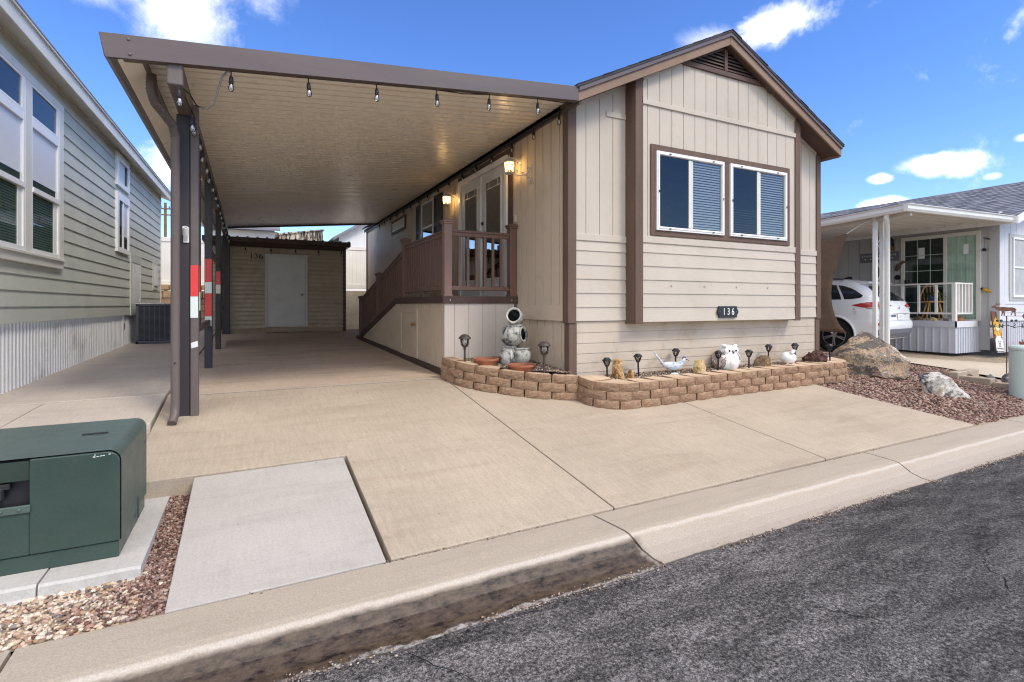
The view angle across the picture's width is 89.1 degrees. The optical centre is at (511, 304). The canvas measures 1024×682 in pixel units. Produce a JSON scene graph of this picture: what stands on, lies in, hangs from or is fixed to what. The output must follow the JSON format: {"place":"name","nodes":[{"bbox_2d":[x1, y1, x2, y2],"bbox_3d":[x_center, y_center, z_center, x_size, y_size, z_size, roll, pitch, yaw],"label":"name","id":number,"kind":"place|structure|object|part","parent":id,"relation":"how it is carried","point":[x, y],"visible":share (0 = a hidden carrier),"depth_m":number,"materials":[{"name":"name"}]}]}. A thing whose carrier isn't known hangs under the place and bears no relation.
{"place":"outdoors","nodes":[
{"label":"outdoors","id":0,"kind":"place"},
{"bbox_2d":[0,434,185,652],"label":"ground bed","id":1,"kind":"object","parent":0,"point":[111,625],"visible":0.13,"depth_m":2.34,"materials":[{"name":"brown gravel"}]},
{"bbox_2d":[0,418,169,606],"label":"transformer","id":2,"kind":"object","parent":1,"relation":"on","point":[78,511],"visible":0.94,"depth_m":2.68,"materials":[{"name":"green paint"}]},
{"bbox_2d":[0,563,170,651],"bbox_3d":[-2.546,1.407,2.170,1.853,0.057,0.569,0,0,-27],"label":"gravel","id":3,"kind":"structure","parent":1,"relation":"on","point":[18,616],"depth_m":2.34,"materials":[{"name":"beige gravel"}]},
{"bbox_2d":[22,495,189,639],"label":"gravel","id":4,"kind":"structure","parent":1,"relation":"on","point":[167,553],"depth_m":2.58,"materials":[{"name":"brown gravel"}]},
{"bbox_2d":[0,330,214,433],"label":"walkway","id":5,"kind":"structure","parent":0,"point":[130,380],"depth_m":5.45,"materials":[{"name":"concrete"}]},
{"bbox_2d":[135,303,170,343],"bbox_3d":[-7.214,0.364,10.651,0.720,0.802,0.700,0,0,-27],"label":"air conditioner","id":6,"kind":"object","parent":5,"relation":"on","point":[153,322],"visible":0.77,"depth_m":10.33,"materials":[{"name":"black metal"}]},
{"bbox_2d":[201,223,279,237],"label":"house","id":7,"kind":"structure","parent":0,"point":[268,232],"depth_m":26.79,"materials":[{"name":"grey concrete"}]},
{"bbox_2d":[167,329,440,396],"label":"carport floor","id":8,"kind":"structure","parent":0,"point":[251,362],"depth_m":7.92,"materials":[{"name":"beige concrete"}]},
{"bbox_2d":[202,235,350,332],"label":"shed","id":9,"kind":"structure","parent":8,"relation":"on","point":[284,288],"depth_m":13.99,"materials":[{"name":"beige"}]},
{"bbox_2d":[268,256,304,325],"bbox_3d":[-6.056,-0.367,13.989,0.930,1.865,0.118,0,0,-27],"label":"door","id":10,"kind":"structure","parent":9,"relation":"in","point":[286,275],"depth_m":14.01,"materials":[{"name":"white paint"}]},
{"bbox_2d":[356,218,517,374],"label":"entry deck","id":11,"kind":"structure","parent":8,"relation":"on","point":[423,331],"depth_m":7.35,"materials":[{"name":"beige wood"}]},
{"bbox_2d":[400,308,417,357],"bbox_3d":[-1.702,0.435,8.396,0.087,0.770,1.000,0,0,-27],"label":"access door","id":12,"kind":"structure","parent":11,"relation":"in","point":[408,316],"depth_m":8.37,"materials":[{"name":"beige wood"}]},
{"bbox_2d":[11,298,1008,655],"bbox_3d":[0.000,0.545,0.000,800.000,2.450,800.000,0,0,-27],"label":"ground","id":13,"kind":"structure","parent":0,"point":[991,356],"depth_m":12.29,"materials":[{"name":"beige concrete"}]},
{"bbox_2d":[0,0,170,393],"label":"house","id":14,"kind":"structure","parent":13,"relation":"on","point":[84,189],"depth_m":6.65,"materials":[{"name":"grey"}]},
{"bbox_2d":[0,53,24,110],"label":"transom window","id":15,"kind":"structure","parent":14,"relation":"in","point":[12,83],"depth_m":5.37,"materials":[{"name":"blue glass"}]},
{"bbox_2d":[0,92,25,249],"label":"sash window","id":16,"kind":"structure","parent":14,"relation":"in","point":[12,118],"depth_m":5.36,"materials":[{"name":"white paint"}]},
{"bbox_2d":[32,84,58,138],"bbox_3d":[-5.538,-2.269,6.151,0.051,0.378,0.882,0,0,-26],"label":"transom window","id":17,"kind":"structure","parent":14,"relation":"in","point":[44,112],"depth_m":6.18,"materials":[{"name":"blue glass"}]},
{"bbox_2d":[32,118,59,258],"bbox_3d":[-5.532,-1.330,6.154,0.064,1.500,0.882,0,0,-26],"label":"sash window","id":18,"kind":"structure","parent":14,"relation":"in","point":[45,146],"depth_m":6.20,"materials":[{"name":"white paint"}]},
{"bbox_2d":[115,150,129,194],"bbox_3d":[-7.226,-2.440,9.651,0.049,0.600,0.950,0,0,-26],"label":"small window","id":19,"kind":"structure","parent":14,"relation":"in","point":[122,166],"depth_m":9.58,"materials":[{"name":"white paint"}]},
{"bbox_2d":[115,190,129,255],"bbox_3d":[-7.225,-1.492,9.652,0.051,1.075,0.950,0,0,-26],"label":"tall window","id":20,"kind":"structure","parent":14,"relation":"in","point":[122,204],"depth_m":9.61,"materials":[{"name":"white paint"}]},
{"bbox_2d":[122,315,135,345],"bbox_3d":[-7.624,0.508,10.375,0.033,0.625,1.200,0,0,-26],"label":"pipe","id":21,"kind":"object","parent":14,"relation":"in","point":[123,316],"depth_m":9.84,"materials":[{"name":"plastic"}]},
{"bbox_2d":[129,253,141,315],"bbox_3d":[-7.745,-0.410,10.706,0.034,1.240,1.000,0,0,-26],"label":"access door","id":22,"kind":"structure","parent":14,"relation":"in","point":[135,262],"depth_m":10.62,"materials":[{"name":"beige"}]},
{"bbox_2d":[161,203,170,236],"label":"utility pole","id":23,"kind":"object","parent":13,"relation":"on","point":[165,208],"visible":0.34,"depth_m":59.90,"materials":[{"name":"wood"}]},
{"bbox_2d":[161,284,203,321],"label":"stone wall","id":24,"kind":"structure","parent":13,"relation":"on","point":[165,293],"depth_m":16.33,"materials":[{"name":"beige stone"}]},
{"bbox_2d":[164,457,385,613],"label":"concrete slab","id":25,"kind":"structure","parent":13,"relation":"on","point":[244,533],"depth_m":3.05,"materials":[{"name":"grey concrete"}]},
{"bbox_2d":[274,229,324,240],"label":"garden shed","id":26,"kind":"structure","parent":13,"relation":"on","point":[316,235],"depth_m":24.25,"materials":[{"name":"wood"}]},
{"bbox_2d":[329,225,366,290],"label":"house","id":27,"kind":"structure","parent":13,"relation":"on","point":[355,235],"depth_m":25.27,"materials":[{"name":"grey concrete"}]},
{"bbox_2d":[346,291,365,328],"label":"retaining wall","id":28,"kind":"structure","parent":13,"relation":"on","point":[352,310],"depth_m":18.87,"materials":[{"name":"concrete"}]},
{"bbox_2d":[161,237,365,288],"bbox_3d":[-6.212,-1.365,18.784,19.000,1.710,0.130,0,0,-27],"label":"vinyl fence","id":29,"kind":"object","parent":28,"relation":"on","point":[355,267],"visible":0.02,"depth_m":18.90,"materials":[{"name":"white plastic"}]},
{"bbox_2d":[0,415,1023,681],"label":"curb","id":30,"kind":"structure","parent":13,"relation":"on","point":[276,635],"depth_m":2.71,"materials":[{"name":"concrete"}]},
{"bbox_2d":[249,433,944,593],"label":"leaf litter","id":31,"kind":"object","parent":30,"relation":"on","point":[568,520],"visible":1,"depth_m":3.23,"materials":[{"name":"brown plant"}]},
{"bbox_2d":[362,29,844,385],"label":"house","id":32,"kind":"structure","parent":13,"relation":"on","point":[662,206],"depth_m":6.96,"materials":[{"name":"beige"}]},
{"bbox_2d":[391,214,405,235],"bbox_3d":[-2.881,-2.020,13.195,0.030,0.360,1.350,0,0,-27],"label":"window","id":33,"kind":"structure","parent":32,"relation":"in","point":[398,225],"depth_m":13.13,"materials":[{"name":"white paint"}]},
{"bbox_2d":[421,197,433,237],"bbox_3d":[-1.788,-1.640,11.025,0.040,1.120,0.850,0,0,-27],"label":"window","id":34,"kind":"structure","parent":32,"relation":"in","point":[427,208],"depth_m":11.03,"materials":[{"name":"white paint"}]},
{"bbox_2d":[442,191,455,205],"bbox_3d":[-1.165,-1.957,9.553,0.255,0.270,0.156,0,0,-27],"label":"wall lantern","id":35,"kind":"object","parent":32,"relation":"attached to","point":[446,196],"depth_m":9.52,"materials":[{"name":"white glass"}]},
{"bbox_2d":[458,155,507,295],"bbox_3d":[-0.528,-1.152,8.466,0.104,2.085,1.955,0,0,-27],"label":"french door","id":36,"kind":"structure","parent":32,"relation":"in","point":[483,195],"depth_m":8.32,"materials":[{"name":"white paint"}]},
{"bbox_2d":[504,155,520,174],"bbox_3d":[-0.004,-1.957,7.260,0.255,0.270,0.156,0,0,-27],"label":"wall lantern","id":37,"kind":"object","parent":32,"relation":"attached to","point":[509,160],"depth_m":7.22,"materials":[{"name":"white glass"}]},
{"bbox_2d":[514,164,531,183],"bbox_3d":[0.146,-1.760,6.955,0.261,0.260,0.024,0,0,-27],"label":"hook bracket","id":38,"kind":"object","parent":32,"relation":"attached to","point":[526,173],"visible":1,"depth_m":6.99,"materials":[{"name":"white metal"}]},
{"bbox_2d":[656,150,724,235],"bbox_3d":[2.356,-1.446,6.829,1.199,1.001,0.056,0,0,-27],"label":"front window","id":39,"kind":"structure","parent":32,"relation":"in","point":[690,190],"depth_m":6.81,"materials":[{"name":"blue glass"}]},
{"bbox_2d":[717,306,737,317],"bbox_3d":[2.959,0.095,7.133,0.404,0.156,0.029,0,0,-27],"label":"address plaque","id":40,"kind":"object","parent":32,"relation":"attached to","point":[726,311],"visible":1,"depth_m":7.12,"materials":[{"name":"metal"}]},
{"bbox_2d":[729,163,786,240],"bbox_3d":[3.528,-1.446,7.421,1.188,1.001,0.056,0,0,-27],"label":"front window","id":41,"kind":"structure","parent":32,"relation":"in","point":[757,196],"depth_m":7.40,"materials":[{"name":"blue glass"}]},
{"bbox_2d":[821,181,1023,352],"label":"house","id":42,"kind":"structure","parent":13,"relation":"on","point":[949,253],"depth_m":12.93,"materials":[{"name":"grey"}]},
{"bbox_2d":[860,251,898,262],"bbox_3d":[10.170,-1.320,14.423,0.026,0.250,0.980,0,0,-27],"label":"wall sign","id":43,"kind":"object","parent":42,"relation":"attached to","point":[867,258],"visible":0.49,"depth_m":14.58,"materials":[{"name":"grey wood"}]},
{"bbox_2d":[890,237,893,250],"bbox_3d":[10.234,-1.655,14.085,0.220,0.390,0.173,0,0,-27],"label":"wall sconce","id":44,"kind":"object","parent":42,"relation":"attached to","point":[891,244],"depth_m":14.03,"materials":[{"name":"black metal"}]},
{"bbox_2d":[895,260,904,270],"bbox_3d":[10.396,-1.053,13.942,0.119,0.275,0.253,0,0,-27],"label":"wall ornament","id":45,"kind":"object","parent":42,"relation":"attached to","point":[897,267],"depth_m":13.93,"materials":[{"name":"metal"}]},
{"bbox_2d":[901,230,980,320],"bbox_3d":[10.784,-0.700,13.153,0.080,2.160,1.700,0,0,-27],"label":"sliding door","id":46,"kind":"structure","parent":42,"relation":"in","point":[950,257],"depth_m":13.09,"materials":[{"name":"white glass"}]},
{"bbox_2d":[990,311,1003,351],"bbox_3d":[11.266,0.614,12.075,0.339,0.939,0.178,0,0,-17],"label":"welcome board","id":47,"kind":"object","parent":42,"relation":"attached to","point":[998,340],"visible":0.99,"depth_m":12.04,"materials":[{"name":"wood"}]},
{"bbox_2d":[890,282,980,353],"bbox_3d":[9.976,0.300,13.711,1.200,1.640,3.365,0,0,-27],"label":"porch","id":48,"kind":"object","parent":13,"relation":"on","point":[954,335],"depth_m":12.29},
{"bbox_2d":[920,285,943,319],"bbox_3d":[10.357,-0.071,12.803,0.440,0.910,0.440,0,0,23],"label":"windsor chair","id":49,"kind":"object","parent":48,"relation":"on","point":[927,301],"visible":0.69,"depth_m":12.88,"materials":[{"name":"brown wood"}]},
{"bbox_2d":[920,291,948,300],"bbox_3d":[10.345,-0.223,12.765,0.610,0.245,0.617,0,0,-27],"label":"potted plant","id":50,"kind":"object","parent":49,"relation":"on","point":[931,298],"visible":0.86,"depth_m":12.71,"materials":[{"name":"green plant"}]},
{"bbox_2d":[951,316,963,320],"bbox_3d":[10.560,0.321,12.350,0.242,0.126,0.216,0,0,39],"label":"flower pot","id":51,"kind":"object","parent":48,"relation":"on","point":[959,318],"visible":0.57,"depth_m":12.25,"materials":[{"name":"ceramic"}]},
{"bbox_2d":[17,0,1023,290],"label":"sky","id":52,"kind":"structure","parent":0,"point":[924,98],"materials":[{"name":"blue"}]},
{"bbox_2d":[145,377,973,562],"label":"driveway","id":53,"kind":"structure","parent":0,"point":[432,465],"depth_m":4.60,"materials":[{"name":"concrete"}]},
{"bbox_2d":[168,378,440,396],"bbox_3d":[-2.205,0.943,6.022,2.980,0.002,0.022,0,0,-27],"label":"expansion joint","id":54,"kind":"object","parent":53,"relation":"on","point":[316,386],"visible":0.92,"depth_m":6.01,"materials":[{"name":"concrete"}]},
{"bbox_2d":[99,32,581,425],"bbox_3d":[-3.570,-0.714,9.702,4.416,3.571,10.717,0,0,-27],"label":"carport","id":55,"kind":"object","parent":53,"relation":"on","point":[280,150],"visible":0.96,"depth_m":5.98,"materials":[{"name":"brown metal"}]},
{"bbox_2d":[176,71,571,255],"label":"string lights","id":56,"kind":"object","parent":55,"relation":"hanging from","point":[192,119],"visible":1,"depth_m":5.45,"materials":[{"name":"black plastic"}]},
{"bbox_2d":[440,357,578,400],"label":"planter wall","id":57,"kind":"structure","parent":53,"relation":"on","point":[458,371],"depth_m":6.13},
{"bbox_2d":[463,356,570,372],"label":"gravel","id":58,"kind":"structure","parent":57,"relation":"in","point":[499,364],"depth_m":6.42,"materials":[{"name":"gravel"}]},
{"bbox_2d":[458,334,470,361],"bbox_3d":[-0.594,0.588,6.536,0.160,0.442,0.160,0,0,-27],"label":"path light","id":59,"kind":"object","parent":58,"relation":"on","point":[464,336],"visible":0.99,"depth_m":6.52,"materials":[{"name":"brown metal"}]},
{"bbox_2d":[473,357,498,365],"bbox_3d":[-0.330,0.742,6.546,0.330,0.146,0.330,0,0,-27],"label":"planter bowl","id":60,"kind":"object","parent":58,"relation":"on","point":[488,361],"visible":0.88,"depth_m":6.43,"materials":[{"name":"ceramic"}]},
{"bbox_2d":[498,307,530,364],"bbox_3d":[0.034,0.410,6.619,0.415,0.761,0.325,0,0,0],"label":"jar fountain","id":61,"kind":"object","parent":58,"relation":"on","point":[513,334],"visible":0.96,"depth_m":6.53,"materials":[{"name":"ceramic"}]},
{"bbox_2d":[508,362,535,376],"bbox_3d":[0.118,0.792,6.335,0.344,0.146,0.344,0,0,-27],"label":"planter bowl","id":62,"kind":"object","parent":58,"relation":"on","point":[525,367],"visible":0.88,"depth_m":6.21,"materials":[{"name":"ceramic"}]},
{"bbox_2d":[538,341,550,372],"bbox_3d":[0.384,0.652,6.186,0.160,0.442,0.160,0,-3,6],"label":"path light","id":63,"kind":"object","parent":58,"relation":"on","point":[543,344],"visible":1,"depth_m":6.17,"materials":[{"name":"brown metal"}]},
{"bbox_2d":[577,357,848,409],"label":"planter wall","id":64,"kind":"structure","parent":53,"relation":"on","point":[601,391],"depth_m":6.45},
{"bbox_2d":[608,364,774,378],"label":"planter soil","id":65,"kind":"structure","parent":64,"relation":"in","point":[667,372],"depth_m":6.79,"materials":[{"name":"brown soil"}]},
{"bbox_2d":[602,357,611,376],"bbox_3d":[1.120,0.794,6.148,0.106,0.347,0.106,0,0,41],"label":"path light","id":66,"kind":"object","parent":65,"relation":"on","point":[606,359],"visible":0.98,"depth_m":6.13,"materials":[{"name":"black plastic"}]},
{"bbox_2d":[612,359,624,379],"bbox_3d":[1.293,0.791,6.318,0.155,0.268,0.120,0,0,0],"label":"petrified stone","id":67,"kind":"object","parent":65,"relation":"on","point":[617,370],"visible":0.81,"depth_m":6.28,"materials":[{"name":"brown stone"}]},
{"bbox_2d":[627,370,633,378],"bbox_3d":[1.441,0.858,6.338,0.094,0.136,0.094,0,0,0],"label":"petrified stone","id":68,"kind":"object","parent":65,"relation":"on","point":[630,374],"visible":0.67,"depth_m":6.31,"materials":[{"name":"brown stone"}]},
{"bbox_2d":[633,353,641,375],"bbox_3d":[1.571,0.779,6.493,0.106,0.348,0.106,0,0,28],"label":"path light","id":69,"kind":"object","parent":65,"relation":"on","point":[638,355],"visible":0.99,"depth_m":6.47,"materials":[{"name":"black plastic"}]},
{"bbox_2d":[654,352,688,374],"bbox_3d":[2.059,0.761,6.694,0.462,0.309,0.131,0,0,0],"label":"roadrunner figurine","id":70,"kind":"object","parent":65,"relation":"on","point":[673,366],"visible":0.91,"depth_m":6.68,"materials":[{"name":"white ceramic"}]},
{"bbox_2d":[672,348,679,371],"bbox_3d":[2.161,0.744,6.858,0.106,0.347,0.106,0,0,16],"label":"path light","id":71,"kind":"object","parent":65,"relation":"on","point":[676,350],"visible":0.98,"depth_m":6.83,"materials":[{"name":"black plastic"}]},
{"bbox_2d":[693,360,705,373],"bbox_3d":[2.471,0.819,6.860,0.148,0.199,0.161,0,0,40],"label":"honey stone","id":72,"kind":"object","parent":65,"relation":"on","point":[699,366],"visible":0.8,"depth_m":6.80,"materials":[{"name":"yellow stone"}]},
{"bbox_2d":[714,351,722,369],"bbox_3d":[2.782,0.790,7.011,0.106,0.347,0.106,0,0,-41],"label":"path light","id":73,"kind":"object","parent":65,"relation":"on","point":[718,353],"visible":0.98,"depth_m":7.00,"materials":[{"name":"black plastic"}]},
{"bbox_2d":[711,344,740,370],"bbox_3d":[2.975,0.723,7.182,0.400,0.366,0.311,0,0,-20],"label":"owl figurine","id":74,"kind":"object","parent":65,"relation":"on","point":[730,359],"visible":0.9,"depth_m":7.08,"materials":[{"name":"white ceramic"}]},
{"bbox_2d":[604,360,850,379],"bbox_3d":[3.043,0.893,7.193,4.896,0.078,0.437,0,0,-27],"label":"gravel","id":75,"kind":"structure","parent":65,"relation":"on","point":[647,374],"depth_m":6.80,"materials":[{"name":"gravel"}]},
{"bbox_2d":[765,344,772,355],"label":"path light","id":76,"kind":"object","parent":75,"relation":"on","point":[770,346],"visible":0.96,"depth_m":7.62,"materials":[{"name":"black plastic"}]},
{"bbox_2d":[745,349,752,367],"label":"path light","id":77,"kind":"object","parent":65,"relation":"on","point":[747,351],"visible":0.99,"depth_m":7.24,"materials":[{"name":"black plastic"}]},
{"bbox_2d":[753,355,770,366],"bbox_3d":[3.580,0.824,7.443,0.246,0.202,0.099,0,0,0],"label":"brown slab","id":78,"kind":"object","parent":65,"relation":"on","point":[762,361],"depth_m":7.41,"materials":[{"name":"brown stone"}]},
{"bbox_2d":[791,343,798,362],"bbox_3d":[4.284,0.752,7.877,0.106,0.346,0.106,0,0,12],"label":"path light","id":79,"kind":"object","parent":65,"relation":"on","point":[795,345],"visible":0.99,"depth_m":7.86,"materials":[{"name":"black plastic"}]},
{"bbox_2d":[802,350,827,361],"bbox_3d":[4.685,0.821,8.032,0.356,0.251,0.269,0,0,0],"label":"lava rock","id":80,"kind":"object","parent":65,"relation":"on","point":[816,356],"visible":0.69,"depth_m":7.97,"materials":[{"name":"red stone"}]},
{"bbox_2d":[825,343,833,360],"bbox_3d":[5.001,0.782,8.194,0.106,0.348,0.106,0,0,45],"label":"path light","id":81,"kind":"object","parent":65,"relation":"on","point":[829,346],"visible":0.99,"depth_m":8.18,"materials":[{"name":"black plastic"}]},
{"bbox_2d":[780,350,795,363],"bbox_3d":[4.093,0.774,7.705,0.228,0.234,0.180,0,0,0],"label":"bird figurine","id":82,"kind":"object","parent":64,"relation":"on","point":[788,357],"visible":0.91,"depth_m":7.64,"materials":[{"name":"white ceramic"}]},
{"bbox_2d":[290,454,1023,681],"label":"road","id":83,"kind":"structure","parent":0,"point":[748,611],"depth_m":2.51,"materials":[{"name":"grey asphalt"}]},
{"bbox_2d":[274,450,1023,681],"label":"grit","id":84,"kind":"object","parent":83,"relation":"on","point":[488,621],"visible":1,"depth_m":2.90,"materials":[{"name":"gravel"}]},
{"bbox_2d":[409,489,1019,681],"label":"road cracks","id":85,"kind":"object","parent":83,"relation":"on","point":[697,632],"visible":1,"depth_m":2.53,"materials":[{"name":"black asphalt"}]},
{"bbox_2d":[821,350,1008,377],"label":"neighbor driveway","id":86,"kind":"structure","parent":0,"point":[994,369],"depth_m":10.12,"materials":[{"name":"beige concrete"}]},
{"bbox_2d":[819,277,912,351],"bbox_3d":[7.263,0.206,13.221,1.908,1.740,4.465,0,0,-36],"label":"parked car","id":87,"kind":"object","parent":86,"relation":"on","point":[851,297],"visible":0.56,"depth_m":11.49,"materials":[{"name":"white paint"}]},
{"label":"side window","id":88,"kind":"part","parent":87,"relation":"part of","materials":[{"name":"black glass"}]},
{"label":"side window","id":89,"kind":"part","parent":87,"relation":"part of","materials":[{"name":"black glass"}]},
{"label":"rear window","id":90,"kind":"part","parent":87,"relation":"part of","materials":[{"name":"black glass"}]},
{"bbox_2d":[821,203,1014,343],"bbox_3d":[7.612,-0.445,14.252,4.650,3.130,8.025,0,0,-27],"label":"patio cover","id":91,"kind":"object","parent":86,"relation":"on","point":[884,222],"visible":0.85,"depth_m":10.49,"materials":[{"name":"white metal"}]},
{"bbox_2d":[819,219,871,332],"bbox_3d":[6.394,-0.569,12.002,0.114,2.317,3.554,0,0,-27],"label":"shade cloth","id":92,"kind":"object","parent":91,"relation":"hanging from","point":[831,249],"visible":0.12,"depth_m":11.18,"materials":[{"name":"brown fabric"}]},
{"bbox_2d":[913,316,922,319],"bbox_3d":[10.055,0.326,12.873,0.218,0.113,0.196,0,0,-19],"label":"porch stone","id":93,"kind":"object","parent":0,"point":[917,318],"visible":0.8,"depth_m":12.82,"materials":[{"name":"brown stone"}]},
{"bbox_2d":[820,353,1023,426],"bbox_3d":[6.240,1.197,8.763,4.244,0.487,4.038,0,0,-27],"label":"gravel","id":94,"kind":"structure","parent":0,"point":[991,396],"depth_m":7.28,"materials":[{"name":"brown gravel"}]},
{"bbox_2d":[831,331,910,378],"bbox_3d":[5.898,0.824,8.704,1.270,0.767,0.884,0,0,0],"label":"boulder","id":95,"kind":"object","parent":94,"relation":"on","point":[865,354],"visible":0.73,"depth_m":8.41,"materials":[{"name":"brown stone"}]},
{"bbox_2d":[918,372,969,398],"bbox_3d":[6.142,1.152,7.440,0.574,0.378,0.383,0,0,0],"label":"split stone","id":96,"kind":"object","parent":94,"relation":"on","point":[940,384],"visible":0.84,"depth_m":7.33,"materials":[{"name":"grey stone"}]},
{"bbox_2d":[949,368,1008,389],"bbox_3d":[7.626,1.237,8.535,0.679,0.237,1.468,0,0,16],"label":"garden edging","id":97,"kind":"object","parent":94,"relation":"on","point":[962,374],"visible":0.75,"depth_m":8.41,"materials":[{"name":"beige concrete"}]},
{"bbox_2d":[1001,373,1008,382],"bbox_3d":[8.126,1.187,8.407,0.334,0.254,0.302,0,0,39],"label":"bed rock","id":98,"kind":"object","parent":94,"relation":"on","point":[1005,378],"visible":0.27,"depth_m":8.44,"materials":[{"name":"grey stone"}]},
{"bbox_2d":[989,303,1023,372],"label":"weather vane","id":99,"kind":"object","parent":94,"relation":"on","point":[1004,309],"visible":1,"depth_m":8.59,"materials":[{"name":"metal"}]},
{"bbox_2d":[1008,345,1023,398],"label":"utility pedestal","id":100,"kind":"object","parent":94,"relation":"on","point":[1016,370],"visible":0.86,"depth_m":7.55,"materials":[{"name":"green plastic"}]}
]}

